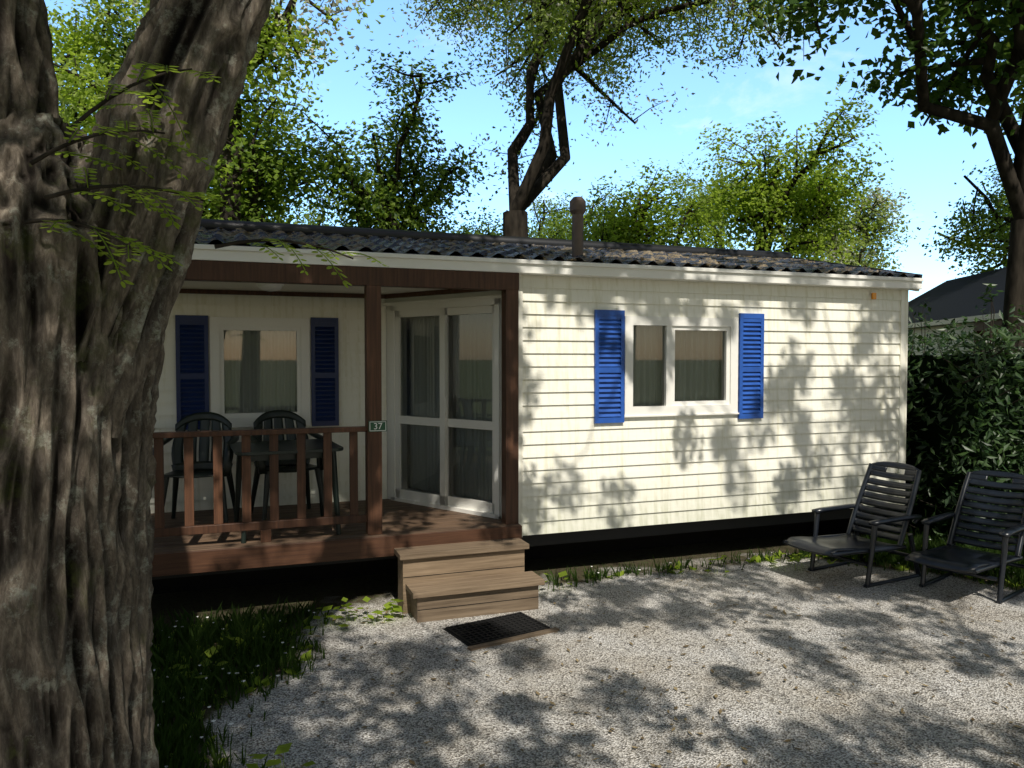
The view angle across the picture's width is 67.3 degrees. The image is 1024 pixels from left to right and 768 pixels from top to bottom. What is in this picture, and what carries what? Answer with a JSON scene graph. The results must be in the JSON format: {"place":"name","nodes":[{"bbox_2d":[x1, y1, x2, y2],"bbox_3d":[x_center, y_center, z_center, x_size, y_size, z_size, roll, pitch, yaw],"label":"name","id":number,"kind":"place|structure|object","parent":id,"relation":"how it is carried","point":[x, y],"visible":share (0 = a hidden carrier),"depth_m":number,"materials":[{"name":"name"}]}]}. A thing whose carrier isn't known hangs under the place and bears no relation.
{"place":"outdoors","nodes":[
{"label":"outdoors","id":0,"kind":"place"},
{"bbox_2d":[0,0,271,767],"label":"tree trunk","id":1,"kind":"object","parent":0,"point":[82,340],"visible":0.98,"depth_m":2.45,"materials":[{"name":"brown plant"}]},
{"bbox_2d":[24,61,388,287],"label":"leafy twigs","id":2,"kind":"object","parent":1,"relation":"attached to","point":[149,75],"visible":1,"depth_m":2.28,"materials":[{"name":"green plant"}]},
{"bbox_2d":[44,0,1023,301],"label":"sky","id":3,"kind":"structure","parent":0,"point":[927,164],"materials":[{"name":"blue"}]},
{"bbox_2d":[150,528,1023,767],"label":"grass","id":4,"kind":"structure","parent":0,"point":[256,656],"depth_m":5.10,"materials":[{"name":"green plant"}]},
{"bbox_2d":[151,530,1023,767],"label":"gravel ground","id":5,"kind":"structure","parent":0,"point":[493,726],"depth_m":4.97,"materials":[{"name":"grey gravel"}]},
{"bbox_2d":[394,538,544,622],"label":"timber steps","id":6,"kind":"structure","parent":5,"relation":"on","point":[457,580],"depth_m":6.22,"materials":[{"name":"brown wood"}]},
{"bbox_2d":[443,612,559,650],"bbox_3d":[-0.095,1.849,5.795,0.760,0.024,0.490,-1,2,-32],"label":"door mat","id":7,"kind":"object","parent":5,"relation":"on","point":[489,632],"depth_m":5.75,"materials":[{"name":"black rubber"}]},
{"bbox_2d":[152,507,892,594],"bbox_3d":[-0.256,1.522,8.858,8.290,0.490,4.200,-1,2,-20],"label":"underside skirting","id":8,"kind":"object","parent":5,"relation":"on","point":[552,545],"visible":0.11,"depth_m":7.60,"materials":[{"name":"black"}]},
{"bbox_2d":[151,499,519,553],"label":"porch deck","id":9,"kind":"structure","parent":8,"relation":"on","point":[401,518],"depth_m":6.72,"materials":[{"name":"brown wood"}]},
{"bbox_2d":[153,412,238,522],"bbox_3d":[-2.768,0.752,6.814,0.648,0.969,0.659,0,2,-12],"label":"garden chair","id":10,"kind":"object","parent":9,"relation":"on","point":[203,466],"visible":0.69,"depth_m":7.00,"materials":[{"name":"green plastic"}]},
{"bbox_2d":[230,439,342,542],"bbox_3d":[-1.930,0.881,6.564,0.850,0.722,0.850,-1,2,-24],"label":"garden table","id":11,"kind":"object","parent":9,"relation":"on","point":[287,450],"visible":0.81,"depth_m":6.37,"materials":[{"name":"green plastic"}]},
{"bbox_2d":[251,410,323,520],"bbox_3d":[-2.086,0.742,7.113,0.648,0.969,0.659,-1,2,-30],"label":"garden chair","id":12,"kind":"object","parent":9,"relation":"on","point":[290,465],"visible":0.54,"depth_m":7.21,"materials":[{"name":"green plastic"}]},
{"bbox_2d":[152,525,521,576],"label":"deck fascia","id":13,"kind":"structure","parent":9,"relation":"attached to","point":[187,562],"depth_m":6.11,"materials":[{"name":"brown wood"}]},
{"bbox_2d":[150,274,908,536],"bbox_3d":[-0.269,-0.139,8.875,8.314,2.910,4.060,-1,2,-20],"label":"mobile home","id":14,"kind":"object","parent":8,"relation":"on","point":[648,402],"visible":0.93,"depth_m":7.58,"materials":[{"name":"beige"}]},
{"bbox_2d":[256,283,283,290],"bbox_3d":[-2.099,-0.845,6.682,0.230,0.081,0.230,-1,2,-20],"label":"ceiling light","id":15,"kind":"object","parent":14,"relation":"attached to","point":[269,287],"visible":0.84,"depth_m":6.61,"materials":[{"name":"white plastic"}]},
{"bbox_2d":[152,260,518,542],"bbox_3d":[-1.975,0.128,6.886,3.750,2.204,1.620,-1,2,-20],"label":"porch timber","id":16,"kind":"object","parent":14,"relation":"attached to","point":[372,280],"visible":0.52,"depth_m":6.29,"materials":[{"name":"brown wood"}]},
{"bbox_2d":[369,420,386,431],"bbox_3d":[-1.105,0.347,6.337,0.150,0.090,0.012,-1,2,-20],"label":"number plate","id":17,"kind":"object","parent":16,"relation":"attached to","point":[377,426],"visible":1,"depth_m":6.33,"materials":[{"name":"green"}]},
{"bbox_2d":[192,244,923,291],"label":"roof fascia","id":18,"kind":"structure","parent":14,"relation":"attached to","point":[462,263],"depth_m":6.85,"materials":[{"name":"white plastic"}]},
{"bbox_2d":[195,218,922,277],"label":"roof","id":19,"kind":"structure","parent":14,"relation":"on","point":[650,254],"depth_m":8.02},
{"bbox_2d":[199,227,912,277],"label":"roof leaf litter","id":20,"kind":"object","parent":19,"relation":"on","point":[509,257],"visible":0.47,"depth_m":7.47,"materials":[{"name":"brown plant"}]},
{"bbox_2d":[570,196,585,256],"bbox_3d":[0.630,-1.462,7.380,0.156,0.650,0.156,-1,2,-20],"label":"flue pipe","id":21,"kind":"object","parent":19,"relation":"attached to","point":[577,207],"visible":0.69,"depth_m":7.33,"materials":[{"name":"metal"}]},
{"bbox_2d":[871,291,876,298],"bbox_3d":[3.860,-0.946,8.211,0.070,0.085,0.029,-1,2,-20],"label":"marker lamp","id":22,"kind":"object","parent":14,"relation":"attached to","point":[873,294],"visible":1,"depth_m":8.20,"materials":[{"name":"orange plastic"}]},
{"bbox_2d":[389,0,849,236],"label":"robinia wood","id":23,"kind":"object","parent":5,"relation":"on","point":[588,30],"visible":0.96,"depth_m":13.36,"materials":[{"name":"green plant"}]},
{"bbox_2d":[783,461,921,587],"bbox_3d":[3.229,1.298,7.258,1.271,1.041,0.705,-1,2,-28],"label":"lounger","id":24,"kind":"object","parent":5,"relation":"on","point":[839,546],"visible":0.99,"depth_m":7.34,"materials":[{"name":"plastic"}]},
{"bbox_2d":[740,0,1023,354],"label":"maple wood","id":25,"kind":"object","parent":5,"relation":"on","point":[990,47],"visible":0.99,"depth_m":10.41,"materials":[{"name":"green plant"}]},
{"bbox_2d":[905,470,1023,603],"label":"lounger","id":26,"kind":"object","parent":5,"relation":"on","point":[950,557],"visible":1,"depth_m":6.99,"materials":[{"name":"plastic"}]},
{"label":"ground","id":27,"kind":"structure","parent":0,"visible":0},
{"bbox_2d":[47,0,328,185],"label":"tree","id":28,"kind":"object","parent":27,"relation":"on","point":[75,103],"visible":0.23,"depth_m":15.88,"materials":[{"name":"green plant"}]},
{"bbox_2d":[118,0,389,220],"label":"tree","id":29,"kind":"object","parent":27,"relation":"on","point":[279,31],"visible":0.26,"depth_m":13.63,"materials":[{"name":"green plant"}]},
{"bbox_2d":[201,70,361,225],"bbox_3d":[-5.097,-2.008,14.968,4.274,7.193,4.276,1,2,20],"label":"cottonwood tree","id":30,"kind":"object","parent":27,"relation":"on","point":[260,167],"visible":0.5,"depth_m":14.54,"materials":[{"name":"green plant"}]},
{"bbox_2d":[262,180,347,226],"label":"tree","id":31,"kind":"object","parent":27,"relation":"on","point":[312,222],"visible":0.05,"depth_m":31.10,"materials":[{"name":"green plant"}]},
{"bbox_2d":[264,40,499,232],"bbox_3d":[-3.066,-2.925,17.917,5.819,8.816,4.840,-1,2,-20],"label":"tree","id":32,"kind":"object","parent":27,"relation":"on","point":[389,208],"visible":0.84,"depth_m":17.20,"materials":[{"name":"green plant"}]},
{"bbox_2d":[419,198,545,237],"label":"tree","id":33,"kind":"object","parent":27,"relation":"on","point":[466,230],"visible":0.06,"depth_m":21.24,"materials":[{"name":"green plant"}]},
{"bbox_2d":[499,175,637,239],"bbox_3d":[2.172,-3.859,31.879,7.459,9.842,5.446,-1,2,-20],"label":"tree","id":34,"kind":"object","parent":27,"relation":"on","point":[543,214],"visible":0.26,"depth_m":31.39,"materials":[{"name":"green plant"}]},
{"bbox_2d":[547,158,732,247],"bbox_3d":[2.787,-2.133,19.329,4.762,7.149,4.141,-1,2,-20],"label":"tree","id":35,"kind":"object","parent":27,"relation":"on","point":[626,227],"visible":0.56,"depth_m":18.91,"materials":[{"name":"green plant"}]},
{"bbox_2d":[629,150,752,249],"bbox_3d":[8.214,-4.654,34.032,4.863,11.273,5.907,2,3,45],"label":"tree","id":36,"kind":"object","parent":27,"relation":"on","point":[715,236],"visible":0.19,"depth_m":33.75,"materials":[{"name":"green plant"}]},
{"bbox_2d":[679,67,894,263],"bbox_3d":[7.140,-2.964,20.555,5.503,8.726,5.880,1,2,31],"label":"tree","id":37,"kind":"object","parent":27,"relation":"on","point":[763,208],"visible":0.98,"depth_m":19.32,"materials":[{"name":"green plant"}]},
{"bbox_2d":[773,169,916,270],"bbox_3d":[10.768,-2.767,25.139,4.228,8.034,6.172,1,2,32],"label":"tree","id":38,"kind":"object","parent":27,"relation":"on","point":[867,253],"visible":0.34,"depth_m":25.08,"materials":[{"name":"green plant"}]},
{"bbox_2d":[882,283,1023,549],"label":"laurel hedge","id":39,"kind":"object","parent":27,"relation":"on","point":[965,412],"visible":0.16,"depth_m":8.34,"materials":[{"name":"green plant"}]},
{"bbox_2d":[908,267,1006,354],"bbox_3d":[11.852,-0.652,17.091,4.840,4.310,10.020,0,2,7],"label":"neighbour home","id":40,"kind":"object","parent":27,"relation":"on","point":[957,299],"visible":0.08,"depth_m":17.85,"materials":[{"name":"grey"}]},
{"bbox_2d":[917,159,1013,278],"bbox_3d":[14.109,-2.708,20.413,6.138,8.246,5.868,-1,2,-20],"label":"hardwood tree","id":41,"kind":"object","parent":27,"relation":"on","point":[980,218],"visible":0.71,"depth_m":20.91,"materials":[{"name":"green plant"}]},
{"bbox_2d":[958,154,1013,269],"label":"tree","id":42,"kind":"object","parent":27,"relation":"on","point":[985,190],"visible":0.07,"depth_m":31.11,"materials":[{"name":"green plant"}]}
]}

